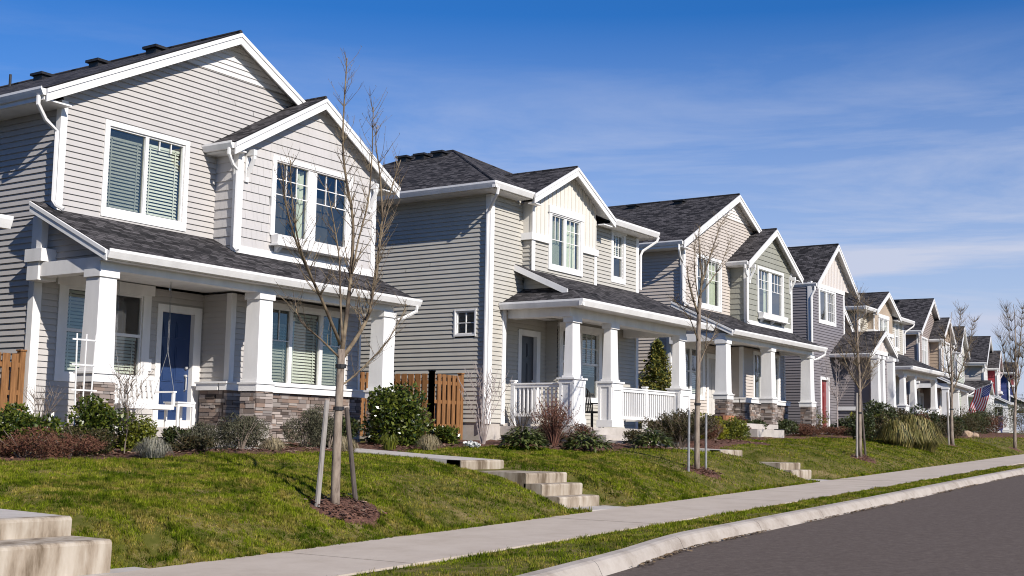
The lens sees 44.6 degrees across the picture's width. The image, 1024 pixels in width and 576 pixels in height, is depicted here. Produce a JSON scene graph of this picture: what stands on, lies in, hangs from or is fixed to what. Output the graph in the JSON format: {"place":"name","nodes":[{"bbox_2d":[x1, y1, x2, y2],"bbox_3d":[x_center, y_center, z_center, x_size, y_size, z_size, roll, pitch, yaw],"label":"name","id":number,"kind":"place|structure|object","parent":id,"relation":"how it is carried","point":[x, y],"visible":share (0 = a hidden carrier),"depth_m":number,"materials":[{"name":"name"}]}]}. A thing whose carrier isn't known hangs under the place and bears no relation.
{"place":"outdoors","nodes":[
{"label":"outdoors","id":0,"kind":"place"},
{"bbox_2d":[0,432,1023,575],"bbox_3d":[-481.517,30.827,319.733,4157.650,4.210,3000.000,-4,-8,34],"label":"ground","id":1,"kind":"structure","parent":0,"point":[155,539],"depth_m":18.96,"materials":[{"name":"green plant"}]},
{"bbox_2d":[0,213,13,228],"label":"house","id":2,"kind":"structure","parent":1,"relation":"on","point":[6,221],"depth_m":17.93,"materials":[{"name":"beige"}]},
{"bbox_2d":[0,349,26,410],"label":"wooden fence","id":3,"kind":"object","parent":1,"relation":"on","point":[16,364],"visible":0.69,"depth_m":23.11,"materials":[{"name":"brown wood"}]},
{"bbox_2d":[130,436,175,457],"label":"grass tuft","id":4,"kind":"object","parent":1,"relation":"on","point":[148,448],"visible":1,"depth_m":19.37,"materials":[{"name":"plant"}]},
{"bbox_2d":[0,446,347,461],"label":"garden bed","id":5,"kind":"object","parent":1,"relation":"on","point":[8,458],"visible":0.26,"depth_m":20.40,"materials":[{"name":"brown soil"}]},
{"bbox_2d":[0,425,57,457],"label":"shrub","id":6,"kind":"object","parent":5,"relation":"on","point":[26,445],"visible":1,"depth_m":18.06,"materials":[{"name":"brown plant"}]},
{"bbox_2d":[0,401,64,454],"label":"shrub","id":7,"kind":"object","parent":5,"relation":"on","point":[12,418],"visible":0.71,"depth_m":19.20,"materials":[{"name":"green plant"}]},
{"bbox_2d":[23,382,65,420],"bbox_3d":[-7.578,2.104,20.088,0.629,1.201,0.642,-4,-8,34],"label":"sapling","id":8,"kind":"object","parent":5,"relation":"on","point":[38,403],"visible":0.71,"depth_m":20.12,"materials":[{"name":"grey plant"}]},
{"bbox_2d":[30,430,107,457],"bbox_3d":[-6.822,2.407,19.002,1.242,0.476,1.307,4,-8,-24],"label":"shrub","id":9,"kind":"object","parent":5,"relation":"on","point":[68,447],"visible":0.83,"depth_m":18.77,"materials":[{"name":"brown plant"}]},
{"bbox_2d":[49,425,118,455],"bbox_3d":[-6.806,2.418,19.750,0.961,0.600,0.980,-5,-9,38],"label":"shrub","id":10,"kind":"object","parent":5,"relation":"on","point":[92,432],"visible":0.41,"depth_m":19.72,"materials":[{"name":"brown plant"}]},
{"bbox_2d":[71,333,100,424],"bbox_3d":[-7.152,1.737,20.826,0.034,1.941,0.568,-4,-8,34],"label":"garden trellis","id":11,"kind":"object","parent":5,"relation":"on","point":[84,364],"visible":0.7,"depth_m":20.85,"materials":[{"name":"white wood"}]},
{"bbox_2d":[64,393,137,453],"bbox_3d":[-6.707,2.231,20.325,1.163,1.040,1.188,3,-7,-16],"label":"shrub","id":12,"kind":"object","parent":5,"relation":"on","point":[94,413],"visible":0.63,"depth_m":20.07,"materials":[{"name":"green plant"}]},
{"bbox_2d":[109,360,154,453],"bbox_3d":[-6.218,1.965,20.264,0.638,1.568,0.761,1,-7,3],"label":"sapling","id":13,"kind":"object","parent":5,"relation":"on","point":[125,400],"visible":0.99,"depth_m":20.23,"materials":[{"name":"brown plant"}]},
{"bbox_2d":[117,415,158,451],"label":"shrub","id":14,"kind":"object","parent":5,"relation":"on","point":[136,433],"visible":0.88,"depth_m":20.54,"materials":[{"name":"green plant"}]},
{"bbox_2d":[160,425,192,445],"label":"shrub","id":15,"kind":"object","parent":5,"relation":"on","point":[169,434],"visible":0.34,"depth_m":21.78,"materials":[{"name":"green plant"}]},
{"bbox_2d":[168,434,217,451],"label":"shrub","id":16,"kind":"object","parent":5,"relation":"on","point":[196,442],"visible":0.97,"depth_m":20.82,"materials":[{"name":"green plant"}]},
{"bbox_2d":[186,421,220,449],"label":"shrub","id":17,"kind":"object","parent":5,"relation":"on","point":[204,431],"visible":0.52,"depth_m":22.03,"materials":[{"name":"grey plant"}]},
{"bbox_2d":[214,412,269,448],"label":"shrub","id":18,"kind":"object","parent":5,"relation":"on","point":[230,431],"visible":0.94,"depth_m":22.53,"materials":[{"name":"green plant"}]},
{"bbox_2d":[238,416,273,448],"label":"shrub","id":19,"kind":"object","parent":5,"relation":"on","point":[255,439],"visible":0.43,"depth_m":23.13,"materials":[{"name":"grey plant"}]},
{"bbox_2d":[258,437,288,450],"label":"grass tuft","id":20,"kind":"object","parent":5,"relation":"on","point":[274,444],"visible":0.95,"depth_m":22.59,"materials":[{"name":"plant"}]},
{"bbox_2d":[280,404,333,447],"bbox_3d":[-3.842,2.634,23.799,1.133,0.918,0.891,6,-8,-33],"label":"shrub","id":21,"kind":"object","parent":5,"relation":"on","point":[312,414],"visible":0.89,"depth_m":23.68,"materials":[{"name":"green plant"}]},
{"bbox_2d":[0,30,421,448],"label":"house","id":22,"kind":"structure","parent":1,"relation":"on","point":[147,178],"depth_m":25.96,"materials":[{"name":"grey"}]},
{"bbox_2d":[53,276,155,385],"bbox_3d":[-8.334,0.879,24.954,0.670,2.060,2.350,-4,-8,34],"label":"window","id":23,"kind":"structure","parent":22,"relation":"in","point":[129,330],"depth_m":25.22,"materials":[{"name":"white glass"}]},
{"bbox_2d":[100,119,189,231],"bbox_3d":[-7.642,-2.227,25.412,0.645,1.920,2.150,-4,-8,34],"label":"window","id":24,"kind":"structure","parent":22,"relation":"in","point":[143,170],"depth_m":25.50,"materials":[{"name":"white glass"}]},
{"bbox_2d":[114,280,176,409],"bbox_3d":[-7.172,1.022,24.075,0.680,2.624,1.340,-4,-8,34],"label":"porch swing","id":25,"kind":"object","parent":22,"relation":"hanging from","point":[153,404],"visible":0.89,"depth_m":24.23,"materials":[{"name":"white wood"}]},
{"bbox_2d":[151,303,201,427],"bbox_3d":[-7.089,1.665,26.310,0.160,2.570,1.200,-4,-8,34],"label":"front door","id":26,"kind":"structure","parent":22,"relation":"in","point":[183,340],"depth_m":26.41,"materials":[{"name":"wood"}]},
{"bbox_2d":[163,402,195,427],"bbox_3d":[-6.566,2.505,24.610,0.420,0.510,0.460,-4,-8,34],"label":"side table","id":27,"kind":"object","parent":22,"relation":"on","point":[179,406],"visible":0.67,"depth_m":24.54,"materials":[{"name":"white wood"}]},
{"bbox_2d":[257,154,352,247],"bbox_3d":[-4.775,-1.884,28.483,0.645,1.780,2.630,-4,-8,34],"label":"window","id":28,"kind":"structure","parent":22,"relation":"in","point":[308,184],"depth_m":28.56,"materials":[{"name":"white glass"}]},
{"bbox_2d":[272,302,346,388],"bbox_3d":[-4.922,1.358,28.531,0.645,1.810,2.660,-4,-8,34],"label":"window","id":29,"kind":"structure","parent":22,"relation":"in","point":[299,358],"depth_m":28.65,"materials":[{"name":"white glass"}]},
{"bbox_2d":[304,497,379,526],"bbox_3d":[-2.250,2.985,16.623,1.184,0.353,0.964,4,-8,-25],"label":"garden bed","id":30,"kind":"object","parent":1,"relation":"on","point":[358,518],"visible":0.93,"depth_m":16.46,"materials":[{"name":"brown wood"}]},
{"bbox_2d":[314,400,328,506],"bbox_3d":[-2.512,2.201,16.488,0.072,1.438,0.229,-2,-7,22],"label":"tree stake","id":31,"kind":"object","parent":30,"relation":"on","point":[321,455],"visible":1,"depth_m":16.47,"materials":[{"name":"wood"}]},
{"bbox_2d":[273,45,409,504],"bbox_3d":[-2.329,-0.244,17.016,1.082,6.436,3.873,-3,-8,29],"label":"street tree","id":32,"kind":"object","parent":30,"relation":"on","point":[340,366],"visible":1,"depth_m":17.14,"materials":[{"name":"brown plant"}]},
{"bbox_2d":[344,407,357,500],"bbox_3d":[-2.194,2.315,17.042,0.070,1.360,0.284,-6,-10,44],"label":"tree stake","id":33,"kind":"object","parent":30,"relation":"on","point":[351,455],"visible":0.85,"depth_m":17.01,"materials":[{"name":"brown wood"}]},
{"bbox_2d":[0,438,874,518],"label":"bark chips","id":34,"kind":"object","parent":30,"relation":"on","point":[706,471],"visible":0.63,"depth_m":22.22,"materials":[{"name":"brown wood"}]},
{"bbox_2d":[326,415,363,445],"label":"shrub","id":35,"kind":"object","parent":1,"relation":"on","point":[355,427],"visible":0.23,"depth_m":25.42,"materials":[{"name":"green plant"}]},
{"bbox_2d":[284,442,489,451],"bbox_3d":[-2.599,3.489,27.290,3.755,0.275,3.500,-4,-8,34],"label":"garden bed","id":36,"kind":"object","parent":1,"relation":"on","point":[374,446],"visible":0.29,"depth_m":26.08,"materials":[{"name":"brown plant"}]},
{"bbox_2d":[379,432,398,449],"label":"grass tuft","id":37,"kind":"object","parent":36,"relation":"on","point":[389,444],"visible":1,"depth_m":25.37,"materials":[{"name":"green plant"}]},
{"bbox_2d":[361,381,435,446],"bbox_3d":[-2.439,2.703,26.612,1.481,1.439,1.690,3,-7,-19],"label":"shrub","id":38,"kind":"object","parent":36,"relation":"on","point":[389,409],"visible":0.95,"depth_m":26.20,"materials":[{"name":"green plant"}]},
{"bbox_2d":[430,424,460,443],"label":"shrub","id":39,"kind":"object","parent":36,"relation":"on","point":[445,434],"visible":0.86,"depth_m":27.75,"materials":[{"name":"green plant"}]},
{"bbox_2d":[359,370,464,439],"bbox_3d":[-2.987,3.082,31.741,1.246,1.990,3.955,-12,-14,61],"label":"wooden fence","id":40,"kind":"object","parent":1,"relation":"on","point":[448,387],"visible":0.39,"depth_m":31.99,"materials":[{"name":"brown wood"}]},
{"bbox_2d":[0,440,826,575],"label":"garden walk","id":41,"kind":"structure","parent":1,"relation":"on","point":[5,513],"depth_m":22.65,"materials":[{"name":"concrete"}]},
{"bbox_2d":[0,515,111,575],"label":"concrete steps","id":42,"kind":"structure","parent":41,"relation":"on","point":[42,546],"depth_m":12.22,"materials":[{"name":"beige concrete"}]},
{"bbox_2d":[447,460,598,507],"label":"concrete steps","id":43,"kind":"structure","parent":41,"relation":"on","point":[555,487],"depth_m":21.94,"materials":[{"name":"grey concrete"}]},
{"bbox_2d":[710,450,811,478],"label":"concrete steps","id":44,"kind":"structure","parent":41,"relation":"on","point":[788,467],"depth_m":32.23,"materials":[{"name":"grey concrete"}]},
{"bbox_2d":[415,434,440,449],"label":"grass tuft","id":45,"kind":"object","parent":1,"relation":"on","point":[429,442],"visible":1,"depth_m":25.42,"materials":[{"name":"plant"}]},
{"bbox_2d":[497,426,550,449],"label":"leafy perennial","id":46,"kind":"object","parent":1,"relation":"on","point":[526,438],"visible":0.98,"depth_m":26.56,"materials":[{"name":"green plant"}]},
{"bbox_2d":[360,150,714,441],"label":"house","id":47,"kind":"structure","parent":1,"relation":"on","point":[531,282],"depth_m":34.10,"materials":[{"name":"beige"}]},
{"bbox_2d":[453,309,476,336],"bbox_3d":[-1.076,0.952,33.297,0.720,0.720,0.640,-4,-8,34],"label":"window","id":48,"kind":"structure","parent":47,"relation":"in","point":[464,321],"depth_m":33.26,"materials":[{"name":"white glass"}]},
{"bbox_2d":[516,329,540,423],"bbox_3d":[0.426,2.520,34.830,0.160,2.670,1.120,-4,-8,34],"label":"front door","id":49,"kind":"structure","parent":47,"relation":"in","point":[529,342],"depth_m":34.98,"materials":[{"name":"wood"}]},
{"bbox_2d":[547,205,584,276],"bbox_3d":[1.296,-1.305,35.647,0.670,1.810,1.930,-4,-8,34],"label":"window","id":50,"kind":"structure","parent":47,"relation":"in","point":[565,227],"depth_m":35.65,"materials":[{"name":"white glass"}]},
{"bbox_2d":[556,322,603,404],"bbox_3d":[1.767,2.249,36.595,0.670,2.280,2.520,-4,-8,34],"label":"window","id":51,"kind":"structure","parent":47,"relation":"in","point":[589,341],"depth_m":37.13,"materials":[{"name":"white glass"}]},
{"bbox_2d":[610,230,626,284],"bbox_3d":[3.050,-0.962,38.834,0.670,1.680,0.970,-4,-8,34],"label":"window","id":52,"kind":"structure","parent":47,"relation":"in","point":[618,239],"depth_m":38.89,"materials":[{"name":"clear glass"}]},
{"bbox_2d":[458,439,680,451],"bbox_3d":[1.289,3.914,31.075,4.598,0.338,6.750,-4,-8,34],"label":"garden bed","id":53,"kind":"object","parent":1,"relation":"on","point":[490,441],"visible":0.13,"depth_m":29.58,"materials":[{"name":"brown soil"}]},
{"bbox_2d":[458,362,512,444],"bbox_3d":[-0.704,2.665,28.928,1.168,2.002,0.946,5,-8,-29],"label":"bare shrub","id":54,"kind":"object","parent":53,"relation":"on","point":[484,436],"visible":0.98,"depth_m":28.90,"materials":[{"name":"brown plant"}]},
{"bbox_2d":[502,395,534,443],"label":"bare shrub","id":55,"kind":"object","parent":53,"relation":"on","point":[521,422],"visible":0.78,"depth_m":28.93,"materials":[{"name":"brown plant"}]},
{"bbox_2d":[528,391,579,445],"bbox_3d":[0.978,3.002,28.873,1.174,1.380,1.202,-4,-8,33],"label":"bare shrub","id":56,"kind":"object","parent":53,"relation":"on","point":[556,418],"visible":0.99,"depth_m":28.76,"materials":[{"name":"brown plant"}]},
{"bbox_2d":[562,423,596,442],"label":"shrub","id":57,"kind":"object","parent":53,"relation":"on","point":[580,429],"visible":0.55,"depth_m":29.85,"materials":[{"name":"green plant"}]},
{"bbox_2d":[561,429,613,452],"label":"leafy perennial","id":58,"kind":"object","parent":53,"relation":"on","point":[578,439],"visible":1,"depth_m":27.94,"materials":[{"name":"green plant"}]},
{"bbox_2d":[628,427,677,448],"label":"leafy perennial","id":59,"kind":"object","parent":53,"relation":"on","point":[665,440],"visible":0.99,"depth_m":30.06,"materials":[{"name":"green plant"}]},
{"bbox_2d":[638,338,671,428],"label":"conifer","id":60,"kind":"object","parent":1,"relation":"on","point":[656,364],"visible":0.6,"depth_m":42.55,"materials":[{"name":"green plant"}]},
{"bbox_2d":[640,408,716,447],"bbox_3d":[4.559,3.836,33.948,1.930,1.183,2.060,6,-9,-36],"label":"shrub","id":61,"kind":"object","parent":1,"relation":"on","point":[676,427],"visible":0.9,"depth_m":33.77,"materials":[{"name":"green plant"}]},
{"bbox_2d":[683,467,721,479],"bbox_3d":[4.138,4.045,27.263,0.860,0.256,1.222,-12,-14,61],"label":"garden bed","id":62,"kind":"object","parent":1,"relation":"on","point":[715,476],"visible":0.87,"depth_m":26.97,"materials":[{"name":"brown soil"}]},
{"bbox_2d":[668,212,735,468],"bbox_3d":[4.349,0.909,27.895,1.024,6.368,5.086,-2,-8,26],"label":"street tree","id":63,"kind":"object","parent":62,"relation":"on","point":[697,403],"visible":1,"depth_m":27.64,"materials":[{"name":"brown plant"}]},
{"bbox_2d":[608,193,827,437],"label":"house","id":64,"kind":"structure","parent":1,"relation":"on","point":[747,295],"depth_m":46.06,"materials":[{"name":"beige"}]},
{"bbox_2d":[685,342,704,399],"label":"window","id":65,"kind":"structure","parent":64,"relation":"in","point":[690,357],"depth_m":45.20,"materials":[{"name":"clear glass"}]},
{"bbox_2d":[695,253,721,311],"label":"window","id":66,"kind":"structure","parent":64,"relation":"in","point":[712,295],"depth_m":45.66,"materials":[{"name":"clear glass"}]},
{"bbox_2d":[706,353,715,418],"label":"front door","id":67,"kind":"structure","parent":64,"relation":"in","point":[711,358],"depth_m":46.02,"materials":[{"name":"metal"}]},
{"bbox_2d":[752,351,779,400],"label":"window","id":68,"kind":"structure","parent":64,"relation":"in","point":[756,355],"depth_m":48.75,"materials":[{"name":"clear glass"}]},
{"bbox_2d":[749,265,783,316],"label":"window","id":69,"kind":"structure","parent":64,"relation":"in","point":[770,287],"depth_m":48.78,"materials":[{"name":"clear glass"}]},
{"bbox_2d":[678,438,770,448],"bbox_3d":[5.070,4.638,37.105,4.749,0.491,4.250,-4,-8,34],"label":"garden bed","id":70,"kind":"object","parent":1,"relation":"on","point":[718,445],"visible":0.2,"depth_m":35.15,"materials":[{"name":"brown soil"}]},
{"bbox_2d":[700,411,728,438],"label":"shrub","id":71,"kind":"object","parent":70,"relation":"on","point":[723,434],"visible":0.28,"depth_m":37.91,"materials":[{"name":"green plant"}]},
{"bbox_2d":[721,416,750,439],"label":"shrub","id":72,"kind":"object","parent":1,"relation":"on","point":[737,428],"visible":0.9,"depth_m":38.39,"materials":[{"name":"green plant"}]},
{"bbox_2d":[704,434,852,440],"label":"garden bed","id":73,"kind":"object","parent":1,"relation":"on","point":[799,437],"visible":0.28,"depth_m":45.32,"materials":[{"name":"brown soil"}]},
{"bbox_2d":[777,420,799,435],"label":"shrub","id":74,"kind":"object","parent":73,"relation":"on","point":[787,426],"visible":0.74,"depth_m":45.76,"materials":[{"name":"green plant"}]},
{"bbox_2d":[789,423,831,435],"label":"shrub","id":75,"kind":"object","parent":73,"relation":"on","point":[804,429],"visible":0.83,"depth_m":47.22,"materials":[{"name":"brown plant"}]},
{"bbox_2d":[821,426,850,435],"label":"shrub","id":76,"kind":"object","parent":73,"relation":"on","point":[837,431],"visible":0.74,"depth_m":49.02,"materials":[{"name":"brown plant"}]},
{"bbox_2d":[819,352,855,426],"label":"sapling","id":77,"kind":"object","parent":73,"relation":"on","point":[838,377],"visible":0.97,"depth_m":50.30,"materials":[{"name":"brown plant"}]},
{"bbox_2d":[854,399,899,420],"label":"shrub","id":78,"kind":"object","parent":73,"relation":"on","point":[875,407],"visible":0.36,"depth_m":51.67,"materials":[{"name":"green plant"}]},
{"bbox_2d":[785,243,897,433],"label":"house","id":79,"kind":"structure","parent":1,"relation":"on","point":[821,294],"depth_m":55.03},
{"bbox_2d":[820,376,829,427],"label":"front door","id":80,"kind":"structure","parent":79,"relation":"in","point":[824,387],"depth_m":54.41,"materials":[{"name":"wood"}]},
{"bbox_2d":[818,288,835,326],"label":"window","id":81,"kind":"structure","parent":79,"relation":"in","point":[827,299],"depth_m":55.78,"materials":[{"name":"white glass"}]},
{"bbox_2d":[850,455,875,463],"bbox_3d":[10.725,5.207,37.932,0.749,0.264,1.450,-4,-8,34],"label":"garden bed","id":82,"kind":"object","parent":1,"relation":"on","point":[867,460],"visible":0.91,"depth_m":37.67,"materials":[{"name":"brown soil"}]},
{"bbox_2d":[828,283,886,456],"bbox_3d":[10.867,2.536,38.613,1.331,5.431,5.319,-4,-8,34],"label":"street tree","id":83,"kind":"object","parent":82,"relation":"on","point":[856,343],"visible":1,"depth_m":38.18,"materials":[{"name":"brown plant"}]},
{"bbox_2d":[849,411,877,440],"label":"shrub","id":84,"kind":"object","parent":1,"relation":"on","point":[869,425],"visible":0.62,"depth_m":45.45,"materials":[{"name":"green plant"}]},
{"bbox_2d":[845,292,950,416],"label":"house","id":85,"kind":"structure","parent":1,"relation":"on","point":[884,313],"depth_m":67.02,"materials":[{"name":"yellow"}]},
{"bbox_2d":[878,314,888,334],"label":"window","id":86,"kind":"structure","parent":85,"relation":"in","point":[883,321],"depth_m":67.24,"materials":[{"name":"white glass"}]},
{"bbox_2d":[873,418,923,447],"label":"grass tuft","id":87,"kind":"object","parent":1,"relation":"on","point":[897,433],"visible":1,"depth_m":45.01,"materials":[{"name":"green plant"}]},
{"bbox_2d":[894,413,949,451],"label":"grass tuft","id":88,"kind":"object","parent":1,"relation":"on","point":[929,433],"visible":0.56,"depth_m":45.83,"materials":[{"name":"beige plant"}]},
{"bbox_2d":[894,298,974,416],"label":"house","id":89,"kind":"structure","parent":1,"relation":"on","point":[923,342],"depth_m":79.11,"materials":[{"name":"beige"}]},
{"bbox_2d":[961,383,992,413],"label":"flag","id":90,"kind":"object","parent":89,"relation":"attached to","point":[980,399],"visible":0.99,"depth_m":78.83,"materials":[{"name":"multicoloured fabric"}]},
{"bbox_2d":[948,326,994,431],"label":"house","id":91,"kind":"structure","parent":1,"relation":"on","point":[975,384],"depth_m":89.96,"materials":[{"name":"white"}]},
{"bbox_2d":[941,432,1023,438],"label":"garden bed","id":92,"kind":"object","parent":1,"relation":"on","point":[993,435],"visible":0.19,"depth_m":72.94,"materials":[{"name":"brown soil"}]},
{"bbox_2d":[910,403,945,428],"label":"shrub","id":93,"kind":"object","parent":92,"relation":"on","point":[936,419],"visible":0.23,"depth_m":61.59,"materials":[{"name":"green plant"}]},
{"bbox_2d":[934,420,963,437],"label":"shrub","id":94,"kind":"object","parent":92,"relation":"on","point":[943,429],"visible":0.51,"depth_m":58.61,"materials":[{"name":"green plant"}]},
{"bbox_2d":[945,408,990,431],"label":"shrub","id":95,"kind":"object","parent":92,"relation":"on","point":[968,422],"visible":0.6,"depth_m":71.35,"materials":[{"name":"green plant"}]},
{"bbox_2d":[961,409,992,433],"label":"shrub","id":96,"kind":"object","parent":92,"relation":"on","point":[982,419],"visible":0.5,"depth_m":74.75,"materials":[{"name":"green plant"}]},
{"bbox_2d":[980,415,1008,432],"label":"shrub","id":97,"kind":"object","parent":92,"relation":"on","point":[995,423],"visible":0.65,"depth_m":80.15,"materials":[{"name":"green plant"}]},
{"bbox_2d":[982,401,1011,431],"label":"shrub","id":98,"kind":"object","parent":92,"relation":"on","point":[994,411],"visible":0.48,"depth_m":87.30,"materials":[{"name":"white plant"}]},
{"bbox_2d":[964,336,1018,432],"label":"house","id":99,"kind":"structure","parent":1,"relation":"on","point":[985,362],"depth_m":100.48,"materials":[{"name":"grey"}]},
{"bbox_2d":[997,362,1023,432],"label":"house","id":100,"kind":"structure","parent":1,"relation":"on","point":[1006,391],"depth_m":112.83,"materials":[{"name":"blue"}]},
{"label":"garden bed","id":101,"kind":"structure","parent":1,"relation":"on","visible":0},
{"bbox_2d":[934,302,979,444],"bbox_3d":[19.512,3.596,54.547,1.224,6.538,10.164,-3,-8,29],"label":"street tree","id":102,"kind":"object","parent":101,"relation":"on","point":[952,373],"visible":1,"depth_m":53.59,"materials":[{"name":"brown plant"}]},
{"bbox_2d":[0,0,1023,432],"label":"sky","id":103,"kind":"structure","parent":0,"point":[889,132],"materials":[{"name":"blue"}]},
{"bbox_2d":[96,454,1023,575],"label":"pavement","id":104,"kind":"structure","parent":0,"point":[350,559],"depth_m":16.59,"materials":[{"name":"concrete"}]},
{"bbox_2d":[607,475,1023,575],"bbox_3d":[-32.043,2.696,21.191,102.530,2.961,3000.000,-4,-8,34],"label":"road","id":105,"kind":"structure","parent":0,"point":[976,530],"depth_m":16.76,"materials":[{"name":"grey asphalt"}]},
{"bbox_2d":[517,467,1023,575],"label":"kerb","id":106,"kind":"structure","parent":105,"relation":"on","point":[616,561],"depth_m":18.05,"materials":[{"name":"concrete"}]},
{"bbox_2d":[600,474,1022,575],"bbox_3d":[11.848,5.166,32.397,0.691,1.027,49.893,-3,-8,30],"label":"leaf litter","id":107,"kind":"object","parent":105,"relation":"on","point":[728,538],"visible":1,"depth_m":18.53,"materials":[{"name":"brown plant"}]},
{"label":"garden bed","id":108,"kind":"structure","parent":0,"visible":0},
{"bbox_2d":[993,298,1023,448],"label":"street tree","id":109,"kind":"object","parent":108,"relation":"on","point":[1019,354],"visible":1,"depth_m":61.84,"materials":[{"name":"brown plant"}]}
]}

